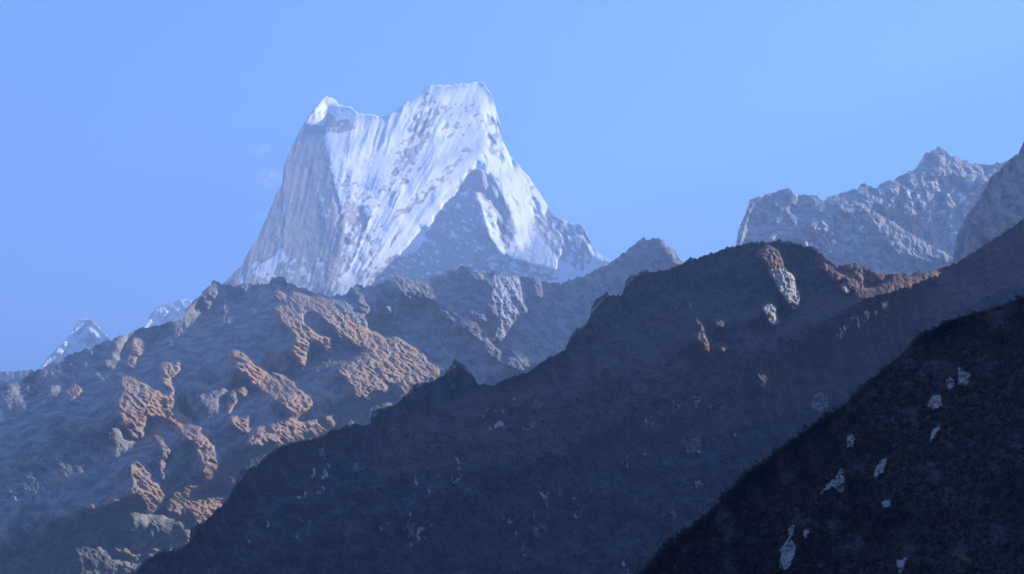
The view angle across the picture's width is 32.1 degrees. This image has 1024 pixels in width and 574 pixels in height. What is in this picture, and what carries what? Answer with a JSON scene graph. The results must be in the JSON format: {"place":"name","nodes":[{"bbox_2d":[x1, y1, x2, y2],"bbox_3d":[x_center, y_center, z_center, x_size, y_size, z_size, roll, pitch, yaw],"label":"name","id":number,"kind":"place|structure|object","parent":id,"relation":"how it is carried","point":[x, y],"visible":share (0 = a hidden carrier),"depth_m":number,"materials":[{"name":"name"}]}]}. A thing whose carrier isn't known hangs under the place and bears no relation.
{"place":"outdoors","nodes":[
{"label":"outdoors","id":0,"kind":"place"},
{"bbox_2d":[0,369,33,384],"bbox_3d":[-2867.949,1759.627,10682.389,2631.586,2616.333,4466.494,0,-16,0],"label":"distant ridge","id":1,"kind":"structure","parent":0,"point":[10,376],"depth_m":10970.91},
{"bbox_2d":[40,319,109,368],"bbox_3d":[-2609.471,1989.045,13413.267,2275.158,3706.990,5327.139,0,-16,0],"label":"distant peak","id":2,"kind":"structure","parent":0,"point":[87,334],"depth_m":13916.92,"materials":[{"name":"white snow"}]},
{"bbox_2d":[145,299,191,327],"bbox_3d":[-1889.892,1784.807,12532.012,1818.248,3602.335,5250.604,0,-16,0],"label":"distant peak","id":3,"kind":"structure","parent":0,"point":[165,313],"depth_m":12991.40,"materials":[{"name":"white snow"}]},
{"bbox_2d":[0,274,536,573],"bbox_3d":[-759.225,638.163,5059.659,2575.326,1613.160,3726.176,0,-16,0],"label":"brown ridge","id":4,"kind":"structure","parent":0,"point":[129,453],"depth_m":4570.55,"materials":[{"name":"stone"}]},
{"bbox_2d":[222,82,609,296],"bbox_3d":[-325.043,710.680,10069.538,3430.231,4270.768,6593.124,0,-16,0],"label":"snow peak","id":5,"kind":"structure","parent":0,"point":[425,184],"depth_m":9578.75,"materials":[{"name":"white snow"}]},
{"bbox_2d":[0,0,1023,371],"label":"sky","id":6,"kind":"structure","parent":0,"point":[145,145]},
{"bbox_2d":[427,237,683,364],"bbox_3d":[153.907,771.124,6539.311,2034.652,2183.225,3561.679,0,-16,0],"label":"rocky ridge","id":7,"kind":"structure","parent":0,"point":[536,321],"depth_m":6571.60,"materials":[{"name":"grey stone"}]},
{"bbox_2d":[130,218,1023,573],"bbox_3d":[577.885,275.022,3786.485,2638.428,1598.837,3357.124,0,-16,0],"label":"front ridge","id":8,"kind":"structure","parent":0,"point":[736,358],"depth_m":2908.00,"materials":[{"name":"stone"}]},
{"bbox_2d":[317,448,324,456],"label":"rock outcrop","id":9,"kind":"object","parent":8,"relation":"on","point":[321,453],"visible":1,"depth_m":2755.26,"materials":[{"name":"grey stone"}]},
{"bbox_2d":[403,521,418,547],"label":"rock outcrop","id":10,"kind":"object","parent":8,"relation":"on","point":[411,533],"visible":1,"depth_m":2619.16,"materials":[{"name":"grey stone"}]},
{"bbox_2d":[445,369,455,387],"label":"rock outcrop","id":11,"kind":"object","parent":8,"relation":"on","point":[449,375],"visible":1,"depth_m":2982.26,"materials":[{"name":"grey stone"}]},
{"bbox_2d":[520,541,527,556],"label":"rock outcrop","id":12,"kind":"object","parent":8,"relation":"on","point":[523,547],"visible":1,"depth_m":2687.39,"materials":[{"name":"grey stone"}]},
{"bbox_2d":[533,524,546,537],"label":"rock outcrop","id":13,"kind":"object","parent":8,"relation":"on","point":[543,527],"visible":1,"depth_m":2715.53,"materials":[{"name":"grey stone"}]},
{"bbox_2d":[662,510,676,519],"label":"rock outcrop","id":14,"kind":"object","parent":8,"relation":"on","point":[673,515],"visible":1,"depth_m":2802.79,"materials":[{"name":"grey stone"}]},
{"bbox_2d":[681,435,700,454],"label":"rock outcrop","id":15,"kind":"object","parent":8,"relation":"on","point":[693,447],"visible":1,"depth_m":2969.05,"materials":[{"name":"grey stone"}]},
{"bbox_2d":[811,392,828,411],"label":"rock outcrop","id":16,"kind":"object","parent":8,"relation":"on","point":[813,405],"visible":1,"depth_m":3139.21,"materials":[{"name":"grey stone"}]},
{"bbox_2d":[649,298,1023,573],"bbox_3d":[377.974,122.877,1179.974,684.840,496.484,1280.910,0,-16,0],"label":"slope","id":17,"kind":"structure","parent":0,"point":[994,454],"depth_m":1144.62,"materials":[{"name":"black stone"}]},
{"bbox_2d":[779,525,796,570],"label":"rock outcrop","id":18,"kind":"object","parent":17,"relation":"on","point":[788,553],"visible":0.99,"depth_m":1084.69,"materials":[{"name":"grey stone"}]},
{"bbox_2d":[803,528,810,538],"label":"rock outcrop","id":19,"kind":"object","parent":17,"relation":"on","point":[805,533],"visible":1,"depth_m":1094.48,"materials":[{"name":"grey stone"}]},
{"bbox_2d":[633,295,1023,573],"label":"scrub","id":20,"kind":"object","parent":17,"relation":"on","point":[706,544],"visible":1,"depth_m":1127.30,"materials":[{"name":"green plant"}]},
{"bbox_2d":[819,469,846,493],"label":"rock outcrop","id":21,"kind":"object","parent":17,"relation":"on","point":[831,484],"visible":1,"depth_m":1135.86,"materials":[{"name":"grey stone"}]},
{"bbox_2d":[847,435,854,448],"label":"rock outcrop","id":22,"kind":"object","parent":17,"relation":"on","point":[850,445],"visible":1,"depth_m":1174.47,"materials":[{"name":"grey stone"}]},
{"bbox_2d":[874,458,886,479],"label":"rock outcrop","id":23,"kind":"object","parent":17,"relation":"on","point":[880,467],"visible":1,"depth_m":1144.00,"materials":[{"name":"grey stone"}]},
{"bbox_2d":[881,500,890,508],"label":"rock outcrop","id":24,"kind":"object","parent":17,"relation":"on","point":[888,503],"visible":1,"depth_m":1105.29,"materials":[{"name":"grey stone"}]},
{"bbox_2d":[896,557,906,573],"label":"rock outcrop","id":25,"kind":"object","parent":17,"relation":"on","point":[900,564],"visible":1,"depth_m":1045.54,"materials":[{"name":"grey stone"}]},
{"bbox_2d":[927,395,941,410],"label":"rock outcrop","id":26,"kind":"object","parent":17,"relation":"on","point":[937,405],"visible":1,"depth_m":1197.40,"materials":[{"name":"grey stone"}]},
{"bbox_2d":[930,425,940,441],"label":"rock outcrop","id":27,"kind":"object","parent":17,"relation":"on","point":[936,430],"visible":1,"depth_m":1164.84,"materials":[{"name":"grey stone"}]},
{"bbox_2d":[946,377,954,389],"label":"rock outcrop","id":28,"kind":"object","parent":17,"relation":"on","point":[950,386],"visible":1,"depth_m":1217.04,"materials":[{"name":"grey stone"}]},
{"bbox_2d":[957,367,970,386],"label":"rock outcrop","id":29,"kind":"object","parent":17,"relation":"on","point":[963,381],"visible":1,"depth_m":1217.71,"materials":[{"name":"grey stone"}]},
{"bbox_2d":[736,146,1006,256],"bbox_3d":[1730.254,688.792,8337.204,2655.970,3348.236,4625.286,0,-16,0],"label":"grey crags","id":30,"kind":"structure","parent":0,"point":[932,198],"depth_m":8593.94,"materials":[{"name":"grey stone"}]},
{"bbox_2d":[823,210,952,274],"bbox_3d":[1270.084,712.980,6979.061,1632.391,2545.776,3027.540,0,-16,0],"label":"grey crag","id":31,"kind":"structure","parent":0,"point":[877,242],"depth_m":7704.61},
{"bbox_2d":[953,142,1023,263],"bbox_3d":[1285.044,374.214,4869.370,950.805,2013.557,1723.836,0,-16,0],"label":"shaded crag","id":32,"kind":"structure","parent":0,"point":[997,210],"depth_m":5281.73,"materials":[{"name":"grey stone"}]}
]}

